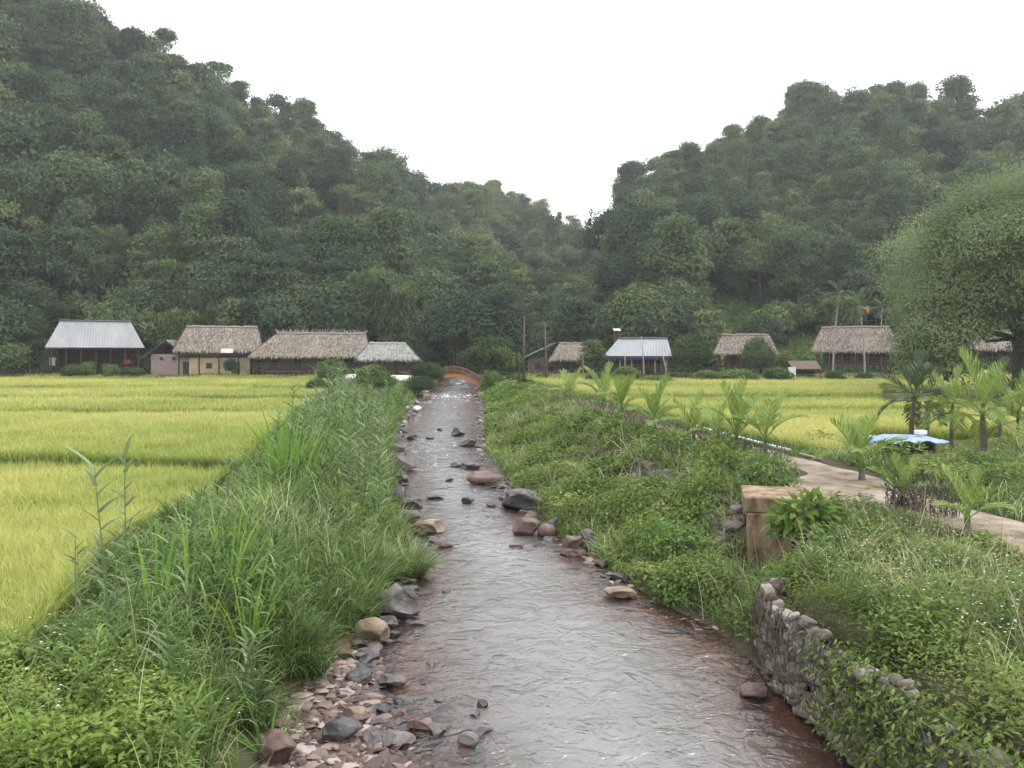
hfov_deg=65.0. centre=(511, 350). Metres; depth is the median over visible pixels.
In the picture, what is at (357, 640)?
shore stone
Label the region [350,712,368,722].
shore stone
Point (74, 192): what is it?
forest tree
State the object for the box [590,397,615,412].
twig guard
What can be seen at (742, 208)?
forest tree
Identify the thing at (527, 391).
bank herbs
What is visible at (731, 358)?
window
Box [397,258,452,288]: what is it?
forest tree
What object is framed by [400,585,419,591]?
shore stone
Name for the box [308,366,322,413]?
reed
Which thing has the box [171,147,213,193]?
forest tree
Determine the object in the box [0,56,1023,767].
ground
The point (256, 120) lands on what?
forest canopy
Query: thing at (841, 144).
bamboo clump
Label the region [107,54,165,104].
forest tree
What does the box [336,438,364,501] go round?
reed
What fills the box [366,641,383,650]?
shore stone
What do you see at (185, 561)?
broad bladed plant
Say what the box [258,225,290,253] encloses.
forest tree
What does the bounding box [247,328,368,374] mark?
stilt house
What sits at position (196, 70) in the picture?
forest tree
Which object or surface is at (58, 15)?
forest tree
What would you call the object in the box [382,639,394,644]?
shore stone
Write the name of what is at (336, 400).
reed
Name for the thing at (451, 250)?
forest tree
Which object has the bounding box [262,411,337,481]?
broad bladed plant
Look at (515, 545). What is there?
boulder
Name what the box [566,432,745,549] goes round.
stone revetment
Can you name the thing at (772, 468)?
leafy shrub
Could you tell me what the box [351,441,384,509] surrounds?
reed
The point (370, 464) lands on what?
reed
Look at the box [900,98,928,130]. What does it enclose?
forest tree
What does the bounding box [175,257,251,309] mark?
forest tree
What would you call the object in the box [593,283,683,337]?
forest tree
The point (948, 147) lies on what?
forest tree
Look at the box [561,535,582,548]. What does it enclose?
boulder
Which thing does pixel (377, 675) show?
shore stone
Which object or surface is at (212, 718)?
broad bladed plant
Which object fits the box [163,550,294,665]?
broad bladed plant
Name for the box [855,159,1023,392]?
village tree
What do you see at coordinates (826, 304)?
bamboo clump
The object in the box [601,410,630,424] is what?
leafy shrub
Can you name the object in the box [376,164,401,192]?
forest tree
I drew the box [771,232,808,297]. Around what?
forest tree
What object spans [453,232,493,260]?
forest tree
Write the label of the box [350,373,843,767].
stream
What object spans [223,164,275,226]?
forest tree
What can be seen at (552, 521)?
boulder
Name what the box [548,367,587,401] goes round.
young palm
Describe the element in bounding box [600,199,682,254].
forest tree
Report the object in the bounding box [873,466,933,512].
twig guard
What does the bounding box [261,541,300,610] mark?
reed
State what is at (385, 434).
reed
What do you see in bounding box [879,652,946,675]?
leafy shrub
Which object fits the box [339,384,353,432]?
reed
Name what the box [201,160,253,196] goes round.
forest tree
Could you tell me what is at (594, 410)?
leafy shrub
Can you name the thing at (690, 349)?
village tree
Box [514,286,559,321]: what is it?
bamboo clump
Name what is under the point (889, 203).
forest tree
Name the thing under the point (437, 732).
shore stone
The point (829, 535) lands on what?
leafy shrub
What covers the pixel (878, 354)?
window
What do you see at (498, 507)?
shore stone
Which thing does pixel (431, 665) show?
shore stone
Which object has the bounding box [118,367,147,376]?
shrub
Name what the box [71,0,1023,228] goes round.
sky
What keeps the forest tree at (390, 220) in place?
on the ground at (732, 724)
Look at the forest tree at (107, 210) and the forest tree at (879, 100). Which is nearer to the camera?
the forest tree at (107, 210)
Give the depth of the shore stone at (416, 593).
16.20 m
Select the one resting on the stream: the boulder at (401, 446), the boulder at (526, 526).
the boulder at (526, 526)
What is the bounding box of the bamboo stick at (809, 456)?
[799,453,822,460]
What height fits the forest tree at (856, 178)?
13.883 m
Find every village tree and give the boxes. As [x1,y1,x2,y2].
[0,303,54,347]
[149,337,177,353]
[459,333,528,371]
[574,339,608,374]
[669,331,714,375]
[737,334,777,374]
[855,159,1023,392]
[870,269,1016,399]
[886,355,912,379]
[900,152,1023,329]
[990,313,1023,380]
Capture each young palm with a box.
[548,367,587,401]
[573,361,617,409]
[597,373,646,412]
[625,373,680,428]
[661,387,731,439]
[689,401,745,438]
[697,375,782,450]
[725,388,810,467]
[811,412,906,480]
[863,452,937,505]
[870,346,951,434]
[896,365,972,436]
[918,363,999,451]
[927,347,1023,453]
[931,463,1013,531]
[962,356,1023,439]
[978,369,1023,455]
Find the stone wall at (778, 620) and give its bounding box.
[748,574,1016,767]
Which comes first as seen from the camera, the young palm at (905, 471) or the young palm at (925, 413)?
the young palm at (905, 471)
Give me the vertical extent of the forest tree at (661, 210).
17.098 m
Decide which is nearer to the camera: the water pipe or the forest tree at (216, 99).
the water pipe
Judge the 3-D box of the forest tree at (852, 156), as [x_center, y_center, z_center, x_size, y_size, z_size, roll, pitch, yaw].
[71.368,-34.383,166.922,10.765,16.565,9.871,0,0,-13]
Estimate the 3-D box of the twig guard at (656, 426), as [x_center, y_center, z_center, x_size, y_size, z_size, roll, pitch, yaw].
[5.504,3.084,30.815,1.215,1.047,1.201,0,0,0]
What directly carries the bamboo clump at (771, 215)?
on the ground at (732, 724)
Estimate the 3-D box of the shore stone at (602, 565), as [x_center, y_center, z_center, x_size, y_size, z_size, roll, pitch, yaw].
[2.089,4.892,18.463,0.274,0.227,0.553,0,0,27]
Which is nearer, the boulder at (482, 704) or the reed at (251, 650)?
the reed at (251, 650)
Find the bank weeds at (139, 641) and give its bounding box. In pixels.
[0,371,417,767]
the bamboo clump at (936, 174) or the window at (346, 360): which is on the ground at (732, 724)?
the bamboo clump at (936, 174)
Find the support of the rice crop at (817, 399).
on the ground at (732, 724)
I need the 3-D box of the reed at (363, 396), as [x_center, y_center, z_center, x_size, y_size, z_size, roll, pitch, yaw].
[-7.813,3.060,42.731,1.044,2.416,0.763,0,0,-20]
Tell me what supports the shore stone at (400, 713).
on the gravel
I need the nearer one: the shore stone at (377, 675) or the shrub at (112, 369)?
the shore stone at (377, 675)
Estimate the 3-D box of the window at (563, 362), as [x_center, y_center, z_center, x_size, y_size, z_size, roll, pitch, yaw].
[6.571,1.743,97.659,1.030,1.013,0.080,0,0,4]
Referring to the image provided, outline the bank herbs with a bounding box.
[477,377,630,457]
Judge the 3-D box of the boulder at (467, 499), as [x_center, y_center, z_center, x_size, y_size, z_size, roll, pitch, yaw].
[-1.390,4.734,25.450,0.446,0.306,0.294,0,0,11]
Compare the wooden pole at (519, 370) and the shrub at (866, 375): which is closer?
the wooden pole at (519, 370)
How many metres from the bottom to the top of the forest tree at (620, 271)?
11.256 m
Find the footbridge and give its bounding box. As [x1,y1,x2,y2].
[433,366,480,385]
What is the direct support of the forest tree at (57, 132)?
on the ground at (732, 724)
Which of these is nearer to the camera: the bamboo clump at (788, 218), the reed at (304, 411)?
the reed at (304, 411)
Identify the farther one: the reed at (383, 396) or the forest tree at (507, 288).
the forest tree at (507, 288)
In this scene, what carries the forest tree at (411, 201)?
on the ground at (732, 724)
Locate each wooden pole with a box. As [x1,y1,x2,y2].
[518,352,519,383]
[523,316,524,380]
[540,322,549,377]
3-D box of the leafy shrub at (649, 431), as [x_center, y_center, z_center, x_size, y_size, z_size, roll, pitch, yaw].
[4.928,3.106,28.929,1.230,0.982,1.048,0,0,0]
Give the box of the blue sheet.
[868,434,948,445]
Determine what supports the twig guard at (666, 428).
on the ground at (732, 724)
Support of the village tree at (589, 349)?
on the ground at (732, 724)
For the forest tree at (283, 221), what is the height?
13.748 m
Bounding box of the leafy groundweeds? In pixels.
[0,623,216,767]
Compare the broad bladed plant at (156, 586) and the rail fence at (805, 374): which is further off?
the rail fence at (805, 374)
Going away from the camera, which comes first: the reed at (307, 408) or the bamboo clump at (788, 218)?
the reed at (307, 408)
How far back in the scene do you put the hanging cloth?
94.21 m
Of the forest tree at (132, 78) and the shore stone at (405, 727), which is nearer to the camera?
the shore stone at (405, 727)
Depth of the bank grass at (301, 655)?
14.28 m
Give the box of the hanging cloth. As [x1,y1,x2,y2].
[123,359,130,363]
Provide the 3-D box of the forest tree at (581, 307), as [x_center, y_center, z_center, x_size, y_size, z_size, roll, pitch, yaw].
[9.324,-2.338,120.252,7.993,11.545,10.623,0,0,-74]
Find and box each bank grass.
[0,371,454,767]
[6,378,1023,712]
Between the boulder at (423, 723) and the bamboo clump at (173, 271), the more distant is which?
the bamboo clump at (173, 271)
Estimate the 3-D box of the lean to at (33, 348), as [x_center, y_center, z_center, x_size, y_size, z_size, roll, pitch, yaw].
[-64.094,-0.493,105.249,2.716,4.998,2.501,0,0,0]
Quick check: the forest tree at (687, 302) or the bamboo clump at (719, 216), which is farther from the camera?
the bamboo clump at (719, 216)
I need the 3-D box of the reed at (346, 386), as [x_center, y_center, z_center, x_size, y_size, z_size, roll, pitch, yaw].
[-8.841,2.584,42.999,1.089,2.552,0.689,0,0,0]
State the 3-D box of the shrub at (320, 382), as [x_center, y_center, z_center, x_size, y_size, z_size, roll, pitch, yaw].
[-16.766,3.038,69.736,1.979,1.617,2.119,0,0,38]
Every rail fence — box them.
[267,370,317,375]
[526,370,559,375]
[690,368,721,374]
[796,373,856,377]
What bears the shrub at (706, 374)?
on the ground at (732, 724)
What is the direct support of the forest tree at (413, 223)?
on the ground at (732, 724)
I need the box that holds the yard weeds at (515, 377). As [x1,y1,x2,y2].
[5,370,1011,383]
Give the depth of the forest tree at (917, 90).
215.44 m
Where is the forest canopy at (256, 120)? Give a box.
[0,0,1023,365]
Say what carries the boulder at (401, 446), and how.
on the ground at (732, 724)
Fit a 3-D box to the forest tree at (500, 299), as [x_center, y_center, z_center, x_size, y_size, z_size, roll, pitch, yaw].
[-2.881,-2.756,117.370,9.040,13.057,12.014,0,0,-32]
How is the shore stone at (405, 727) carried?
on the ground at (732, 724)
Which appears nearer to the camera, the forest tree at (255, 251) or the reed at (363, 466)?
the reed at (363, 466)
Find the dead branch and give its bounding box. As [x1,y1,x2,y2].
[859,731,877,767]
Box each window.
[206,363,211,368]
[269,359,277,367]
[294,359,301,367]
[342,359,350,367]
[393,361,401,367]
[535,363,540,369]
[562,361,569,369]
[572,361,579,369]
[618,359,626,368]
[633,359,641,369]
[648,359,656,369]
[727,356,735,364]
[826,353,835,361]
[843,353,851,361]
[858,353,866,361]
[875,353,883,361]
[988,353,996,362]
[1004,353,1011,362]
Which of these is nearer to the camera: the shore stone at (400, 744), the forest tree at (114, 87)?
the shore stone at (400, 744)
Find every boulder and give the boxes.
[257,729,295,763]
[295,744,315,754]
[322,716,363,742]
[336,688,354,697]
[342,705,364,715]
[355,617,389,643]
[356,646,380,657]
[378,615,398,628]
[378,674,407,686]
[379,583,419,621]
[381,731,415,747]
[387,442,406,452]
[388,486,406,503]
[391,455,417,470]
[392,474,407,482]
[400,497,422,509]
[400,510,420,520]
[407,434,416,439]
[407,717,432,730]
[411,518,444,532]
[419,678,427,684]
[426,494,443,499]
[434,539,453,547]
[434,696,444,702]
[450,462,460,466]
[451,427,464,436]
[457,731,479,749]
[459,438,475,447]
[460,461,479,470]
[461,496,474,503]
[466,470,502,483]
[469,712,480,719]
[476,699,487,710]
[486,502,495,507]
[502,488,540,510]
[509,543,523,547]
[512,517,540,537]
[523,511,538,519]
[537,523,556,536]
[547,518,564,533]
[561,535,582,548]
[577,529,594,550]
[592,559,603,564]
[603,586,635,598]
[739,682,768,699]
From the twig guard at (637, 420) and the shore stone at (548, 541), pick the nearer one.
the shore stone at (548, 541)
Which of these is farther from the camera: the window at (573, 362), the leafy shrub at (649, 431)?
the window at (573, 362)
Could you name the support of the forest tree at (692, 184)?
on the ground at (732, 724)
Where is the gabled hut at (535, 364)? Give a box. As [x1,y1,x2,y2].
[525,343,558,373]
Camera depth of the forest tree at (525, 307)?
123.61 m
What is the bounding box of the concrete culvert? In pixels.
[741,485,826,568]
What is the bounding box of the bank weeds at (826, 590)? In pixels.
[494,418,1023,767]
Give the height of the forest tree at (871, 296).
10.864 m
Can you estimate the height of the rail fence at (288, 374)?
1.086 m
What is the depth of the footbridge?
93.42 m
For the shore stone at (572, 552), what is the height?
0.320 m
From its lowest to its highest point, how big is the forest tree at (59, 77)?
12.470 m
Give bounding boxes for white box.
[914,430,926,434]
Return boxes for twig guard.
[550,391,572,402]
[575,397,597,407]
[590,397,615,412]
[610,408,635,420]
[625,411,653,428]
[640,418,670,434]
[662,420,687,439]
[676,422,708,446]
[693,427,731,451]
[715,427,759,450]
[733,433,767,460]
[744,438,790,472]
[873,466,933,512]
[907,471,961,517]
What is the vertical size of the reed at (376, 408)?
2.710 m
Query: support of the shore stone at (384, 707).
on the gravel
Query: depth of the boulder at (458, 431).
43.46 m
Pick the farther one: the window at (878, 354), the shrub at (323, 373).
the window at (878, 354)
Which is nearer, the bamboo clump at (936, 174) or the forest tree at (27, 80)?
the forest tree at (27, 80)
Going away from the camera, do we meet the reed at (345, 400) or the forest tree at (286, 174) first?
the reed at (345, 400)
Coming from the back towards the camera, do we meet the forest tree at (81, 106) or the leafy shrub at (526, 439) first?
the forest tree at (81, 106)
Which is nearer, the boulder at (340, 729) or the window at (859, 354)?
the boulder at (340, 729)
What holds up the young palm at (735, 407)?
on the ground at (732, 724)
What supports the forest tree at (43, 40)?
on the ground at (732, 724)
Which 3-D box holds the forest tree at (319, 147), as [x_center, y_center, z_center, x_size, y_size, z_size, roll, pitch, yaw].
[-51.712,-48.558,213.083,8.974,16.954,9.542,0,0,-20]
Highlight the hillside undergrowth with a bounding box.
[1,59,1011,374]
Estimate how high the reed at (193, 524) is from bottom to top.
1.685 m
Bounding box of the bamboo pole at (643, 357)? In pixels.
[641,336,644,375]
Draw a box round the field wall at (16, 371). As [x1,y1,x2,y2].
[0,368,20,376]
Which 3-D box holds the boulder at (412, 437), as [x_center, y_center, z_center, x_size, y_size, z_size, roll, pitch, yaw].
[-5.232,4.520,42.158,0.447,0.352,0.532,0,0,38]
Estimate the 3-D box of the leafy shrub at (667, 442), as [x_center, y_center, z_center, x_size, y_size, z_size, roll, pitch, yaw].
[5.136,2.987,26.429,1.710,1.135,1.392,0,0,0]
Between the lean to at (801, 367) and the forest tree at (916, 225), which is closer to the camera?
the lean to at (801, 367)
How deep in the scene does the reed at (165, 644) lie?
9.17 m
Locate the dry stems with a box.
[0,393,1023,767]
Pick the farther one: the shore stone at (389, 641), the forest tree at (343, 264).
the forest tree at (343, 264)
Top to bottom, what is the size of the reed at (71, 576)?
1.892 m
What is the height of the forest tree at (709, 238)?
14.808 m
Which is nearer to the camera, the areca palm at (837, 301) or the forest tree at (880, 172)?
the areca palm at (837, 301)
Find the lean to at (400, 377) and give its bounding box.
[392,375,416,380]
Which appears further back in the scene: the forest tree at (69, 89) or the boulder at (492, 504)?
the forest tree at (69, 89)
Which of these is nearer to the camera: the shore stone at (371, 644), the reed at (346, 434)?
the shore stone at (371, 644)
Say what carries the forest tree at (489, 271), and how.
on the ground at (732, 724)
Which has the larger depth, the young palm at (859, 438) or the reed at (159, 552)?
the young palm at (859, 438)
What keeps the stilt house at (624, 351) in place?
on the ground at (732, 724)
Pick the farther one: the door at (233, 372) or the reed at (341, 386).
the door at (233, 372)
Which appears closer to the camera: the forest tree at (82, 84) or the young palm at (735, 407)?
the young palm at (735, 407)
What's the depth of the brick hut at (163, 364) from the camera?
95.50 m
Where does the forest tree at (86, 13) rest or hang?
on the ground at (732, 724)
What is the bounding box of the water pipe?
[696,425,790,450]
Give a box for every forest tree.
[0,97,69,142]
[0,152,42,188]
[0,160,52,231]
[0,229,56,292]
[0,277,62,323]
[6,67,56,110]
[6,157,60,224]
[15,138,69,162]
[17,29,82,81]
[18,215,55,260]
[20,243,98,299]
[28,143,128,204]
[29,0,93,81]
[32,106,75,148]
[32,129,72,156]
[35,196,101,259]
[37,124,81,154]
[38,223,113,292]
[39,152,124,206]
[41,70,79,109]
[43,79,88,107]
[48,87,84,128]
[50,143,116,177]
[62,0,106,62]
[62,108,112,161]
[63,101,100,115]
[70,69,126,106]
[77,297,149,335]
[82,74,127,118]
[83,169,127,245]
[85,134,135,167]
[89,121,118,163]
[95,109,117,136]
[99,91,163,146]
[105,57,158,129]
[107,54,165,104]
[109,171,130,207]
[112,22,151,61]
[116,275,182,313]
[122,171,175,238]
[125,220,186,260]
[127,49,160,96]
[129,187,193,232]
[140,225,181,279]
[149,25,180,60]
[158,96,206,157]
[161,109,208,169]
[162,56,222,97]
[166,99,232,145]
[166,198,193,235]
[170,200,225,269]
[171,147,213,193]
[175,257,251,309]
[178,165,228,209]
[192,231,270,285]
[193,71,238,117]
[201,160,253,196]
[202,123,247,165]
[209,193,261,264]
[211,186,264,235]
[219,137,275,186]
[222,157,265,184]
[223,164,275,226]
[227,245,261,275]
[229,292,292,336]
[236,249,301,304]
[236,289,310,340]
[258,178,300,217]
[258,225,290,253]
[259,227,288,243]
[264,194,292,229]
[267,249,318,293]
[273,153,306,190]
[280,227,303,235]
[282,241,324,274]
[284,213,364,259]
[288,96,324,136]
[291,253,320,281]
[292,275,379,332]
[294,201,331,232]
[303,137,327,160]
[306,257,355,289]
[309,299,381,341]
[313,245,397,288]
[313,256,366,302]
[315,249,371,287]
[317,144,361,215]
[317,233,353,260]
[324,224,404,273]
[352,160,388,195]
[357,203,419,279]
[374,232,416,259]
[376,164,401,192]
[380,168,405,198]
[385,188,423,212]
[395,258,413,272]
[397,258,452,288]
[397,263,465,314]
[398,207,427,243]
[408,270,473,319]
[409,232,472,264]
[411,287,505,366]
[413,214,427,240]
[420,244,448,262]
[444,260,479,295]
[445,276,482,294]
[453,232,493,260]
[462,257,516,292]
[467,288,531,369]
[477,281,536,308]
[503,301,539,355]
[543,297,607,344]
[578,203,626,254]
[591,251,649,290]
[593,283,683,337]
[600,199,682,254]
[607,251,642,296]
[610,197,675,233]
[611,161,645,208]
[613,192,650,253]
[616,159,650,185]
[618,230,658,270]
[623,298,692,337]
[626,242,667,291]
[636,201,677,237]
[643,211,715,301]
[646,276,715,334]
[660,222,731,287]
[661,200,693,216]
[676,173,715,211]
[678,192,729,219]
[679,202,725,279]
[708,215,758,287]
[718,137,755,182]
[719,122,744,149]
[722,176,751,209]
[722,196,764,254]
[722,235,787,295]
[729,210,794,247]
[748,113,771,133]
[763,227,826,302]
[771,143,810,194]
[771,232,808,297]
[774,86,807,116]
[777,77,822,132]
[782,120,824,171]
[785,138,822,190]
[786,77,843,121]
[827,237,864,293]
[829,143,877,199]
[840,166,875,215]
[847,273,903,325]
[853,159,904,189]
[853,216,894,254]
[867,91,905,138]
[867,186,914,244]
[874,116,914,162]
[876,171,917,216]
[881,78,909,115]
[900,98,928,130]
[905,80,934,101]
[905,211,936,243]
[912,124,973,172]
[931,73,983,122]
[956,159,999,195]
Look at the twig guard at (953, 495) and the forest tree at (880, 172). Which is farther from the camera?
the forest tree at (880, 172)
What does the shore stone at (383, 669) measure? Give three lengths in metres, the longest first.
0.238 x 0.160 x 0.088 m
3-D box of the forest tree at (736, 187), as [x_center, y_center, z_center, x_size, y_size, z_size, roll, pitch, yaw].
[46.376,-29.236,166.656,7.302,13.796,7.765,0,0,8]
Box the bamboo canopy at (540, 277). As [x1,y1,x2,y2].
[4,43,1023,353]
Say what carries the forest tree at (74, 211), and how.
on the ground at (732, 724)
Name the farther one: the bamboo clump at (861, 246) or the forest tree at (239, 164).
the forest tree at (239, 164)
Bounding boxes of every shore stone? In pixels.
[345,667,371,682]
[350,638,368,645]
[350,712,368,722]
[352,636,372,646]
[353,661,376,668]
[357,654,379,663]
[358,703,371,707]
[363,726,381,748]
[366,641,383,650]
[367,718,384,725]
[371,659,381,664]
[373,673,385,678]
[376,667,386,671]
[376,703,391,713]
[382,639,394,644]
[386,718,410,728]
[387,724,403,730]
[389,631,401,641]
[389,740,402,747]
[392,708,406,718]
[393,695,413,708]
[395,469,408,476]
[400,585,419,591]
[401,723,410,731]
[405,620,428,632]
[406,615,418,620]
[410,591,420,603]
[421,576,432,583]
[422,722,449,740]
[425,538,440,545]
[425,660,435,670]
[426,536,442,539]
[426,712,439,719]
[441,589,450,597]
[469,452,480,456]
[475,727,493,741]
[493,505,506,512]
[532,543,545,549]
[542,535,558,538]
[542,537,554,546]
[560,547,585,557]
[587,574,603,580]
[597,560,608,568]
[609,572,629,582]
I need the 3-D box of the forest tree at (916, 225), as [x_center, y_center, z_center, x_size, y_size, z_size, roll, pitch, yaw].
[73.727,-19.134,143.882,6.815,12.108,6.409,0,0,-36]
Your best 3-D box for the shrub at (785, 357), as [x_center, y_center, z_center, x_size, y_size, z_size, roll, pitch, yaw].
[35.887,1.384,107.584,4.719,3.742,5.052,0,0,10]
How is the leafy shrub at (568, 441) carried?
on the ground at (732, 724)
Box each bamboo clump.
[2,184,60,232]
[59,244,117,304]
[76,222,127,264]
[83,315,132,320]
[122,230,149,267]
[142,305,199,345]
[144,256,193,307]
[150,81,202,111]
[175,285,220,323]
[196,300,240,325]
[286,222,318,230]
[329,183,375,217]
[343,264,424,341]
[420,295,484,366]
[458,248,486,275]
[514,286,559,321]
[701,210,725,232]
[757,194,794,218]
[759,210,783,219]
[776,215,794,225]
[783,205,816,221]
[796,215,831,238]
[814,258,841,294]
[816,293,867,325]
[822,236,874,263]
[827,135,872,157]
[866,87,887,109]
[870,286,913,334]
[905,169,947,185]
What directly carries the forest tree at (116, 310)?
on the ground at (732, 724)
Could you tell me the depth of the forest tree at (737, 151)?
195.02 m
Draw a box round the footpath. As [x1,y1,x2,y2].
[646,422,1023,554]
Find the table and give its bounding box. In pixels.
[878,441,935,460]
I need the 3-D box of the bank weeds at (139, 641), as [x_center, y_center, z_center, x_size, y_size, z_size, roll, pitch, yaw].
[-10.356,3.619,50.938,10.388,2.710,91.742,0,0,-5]
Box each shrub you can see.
[0,341,45,372]
[59,363,81,376]
[80,361,96,375]
[101,363,120,375]
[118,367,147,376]
[222,356,240,372]
[306,376,326,388]
[313,357,352,380]
[325,379,354,388]
[350,362,396,390]
[400,375,440,396]
[407,360,446,380]
[480,369,501,386]
[506,424,546,448]
[522,441,565,468]
[549,429,585,453]
[565,468,599,491]
[578,405,605,422]
[584,372,604,379]
[585,454,618,475]
[589,485,658,529]
[596,416,629,437]
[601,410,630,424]
[610,365,641,379]
[612,510,683,559]
[633,425,664,446]
[637,374,676,381]
[637,473,675,498]
[637,517,716,568]
[643,424,693,457]
[649,552,738,610]
[659,466,746,521]
[664,495,731,541]
[686,369,720,380]
[688,431,747,463]
[698,443,749,476]
[716,368,761,379]
[734,449,803,487]
[751,555,796,594]
[759,486,848,551]
[762,366,794,379]
[767,349,796,368]
[792,513,896,555]
[822,369,846,378]
[853,371,876,379]
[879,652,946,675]
[901,555,973,579]
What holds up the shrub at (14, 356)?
on the ground at (732, 724)
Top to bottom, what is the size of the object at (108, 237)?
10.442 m
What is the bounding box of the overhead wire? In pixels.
[690,331,796,337]
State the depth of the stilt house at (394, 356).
93.95 m
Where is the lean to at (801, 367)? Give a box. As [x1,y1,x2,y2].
[788,361,821,377]
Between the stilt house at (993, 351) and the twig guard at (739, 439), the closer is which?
the twig guard at (739, 439)
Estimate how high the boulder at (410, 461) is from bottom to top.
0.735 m
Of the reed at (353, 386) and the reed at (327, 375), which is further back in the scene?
the reed at (327, 375)
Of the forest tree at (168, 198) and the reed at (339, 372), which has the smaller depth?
the reed at (339, 372)
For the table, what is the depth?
25.39 m
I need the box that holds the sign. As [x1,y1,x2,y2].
[221,349,232,352]
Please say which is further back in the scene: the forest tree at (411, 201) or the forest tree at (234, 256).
the forest tree at (411, 201)
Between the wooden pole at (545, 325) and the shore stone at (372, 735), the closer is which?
the shore stone at (372, 735)
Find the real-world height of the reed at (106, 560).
1.768 m
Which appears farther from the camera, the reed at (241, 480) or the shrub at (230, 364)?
the shrub at (230, 364)
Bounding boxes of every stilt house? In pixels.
[29,320,144,375]
[171,325,261,375]
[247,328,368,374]
[354,342,421,372]
[548,342,588,373]
[603,337,671,375]
[713,333,780,372]
[809,325,899,374]
[960,330,1023,372]
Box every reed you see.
[50,527,108,657]
[56,444,154,640]
[59,546,102,643]
[79,522,154,645]
[82,435,167,644]
[82,519,150,618]
[132,595,211,675]
[133,523,197,590]
[158,491,217,562]
[163,563,225,660]
[167,519,218,572]
[172,481,216,544]
[204,453,246,537]
[219,583,273,680]
[219,623,283,725]
[224,624,276,737]
[228,452,256,519]
[255,404,292,483]
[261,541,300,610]
[278,381,305,442]
[288,387,317,452]
[300,397,324,454]
[300,404,323,448]
[301,395,315,433]
[305,387,332,461]
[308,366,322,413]
[310,387,328,421]
[314,394,339,454]
[316,397,334,451]
[317,388,336,434]
[322,363,330,392]
[323,381,337,421]
[325,384,339,422]
[325,395,338,428]
[329,360,335,388]
[331,389,346,415]
[331,413,364,502]
[332,368,345,407]
[333,362,343,395]
[334,367,344,403]
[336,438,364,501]
[338,408,362,455]
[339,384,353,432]
[339,418,361,482]
[341,376,352,406]
[344,429,373,510]
[345,375,353,401]
[345,404,363,447]
[349,378,357,401]
[349,385,363,431]
[351,410,371,447]
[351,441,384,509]
[352,368,360,399]
[354,420,375,489]
[355,405,377,448]
[356,399,374,437]
[358,386,369,415]
[362,364,374,400]
[363,447,377,494]
[364,433,399,525]
[366,404,390,453]
[368,426,383,470]
[370,391,383,429]
[371,391,387,430]
[371,417,387,460]
[375,418,399,464]
[380,388,388,408]
[381,380,390,415]
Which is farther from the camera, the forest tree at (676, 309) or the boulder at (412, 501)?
the forest tree at (676, 309)
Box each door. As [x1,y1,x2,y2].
[183,362,188,374]
[232,362,239,374]
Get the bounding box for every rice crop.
[0,372,343,676]
[525,372,1023,457]
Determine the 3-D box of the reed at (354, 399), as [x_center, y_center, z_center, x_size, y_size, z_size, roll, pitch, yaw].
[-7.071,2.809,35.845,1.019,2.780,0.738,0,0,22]
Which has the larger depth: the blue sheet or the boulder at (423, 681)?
the blue sheet
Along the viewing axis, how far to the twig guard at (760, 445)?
24.37 m
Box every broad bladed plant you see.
[134,521,182,623]
[152,488,230,604]
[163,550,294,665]
[170,637,283,742]
[181,494,306,611]
[199,725,293,767]
[221,676,322,751]
[222,473,302,520]
[230,388,354,489]
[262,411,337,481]
[316,406,366,443]
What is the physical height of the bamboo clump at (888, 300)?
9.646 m
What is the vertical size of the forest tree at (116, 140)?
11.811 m
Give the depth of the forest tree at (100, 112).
148.86 m
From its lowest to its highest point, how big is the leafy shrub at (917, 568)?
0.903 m
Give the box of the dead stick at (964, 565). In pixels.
[955,557,983,581]
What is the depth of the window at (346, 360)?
98.60 m
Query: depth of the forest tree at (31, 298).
107.12 m
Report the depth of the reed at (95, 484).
9.58 m
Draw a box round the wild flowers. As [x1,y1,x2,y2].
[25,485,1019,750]
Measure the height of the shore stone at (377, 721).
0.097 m
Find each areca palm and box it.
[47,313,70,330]
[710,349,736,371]
[823,279,852,369]
[840,286,871,371]
[869,294,893,324]
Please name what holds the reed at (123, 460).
on the ground at (732, 724)
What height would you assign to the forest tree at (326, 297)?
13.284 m
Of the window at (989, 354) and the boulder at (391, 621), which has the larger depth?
the window at (989, 354)
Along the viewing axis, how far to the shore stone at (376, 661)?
12.79 m
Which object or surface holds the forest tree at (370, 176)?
on the ground at (732, 724)
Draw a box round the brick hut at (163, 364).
[141,340,205,375]
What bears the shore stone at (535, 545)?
in the stream
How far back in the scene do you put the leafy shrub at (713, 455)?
21.88 m
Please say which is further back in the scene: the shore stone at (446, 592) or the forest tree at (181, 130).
the forest tree at (181, 130)
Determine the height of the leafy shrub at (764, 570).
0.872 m
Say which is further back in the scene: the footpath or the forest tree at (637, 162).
the forest tree at (637, 162)
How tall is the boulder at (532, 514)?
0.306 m
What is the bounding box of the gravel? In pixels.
[238,386,723,767]
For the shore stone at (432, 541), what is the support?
on the ground at (732, 724)
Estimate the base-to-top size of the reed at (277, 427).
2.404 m
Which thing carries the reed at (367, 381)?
on the ground at (732, 724)
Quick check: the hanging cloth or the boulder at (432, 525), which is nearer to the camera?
the boulder at (432, 525)
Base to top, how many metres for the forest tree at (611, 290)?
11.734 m

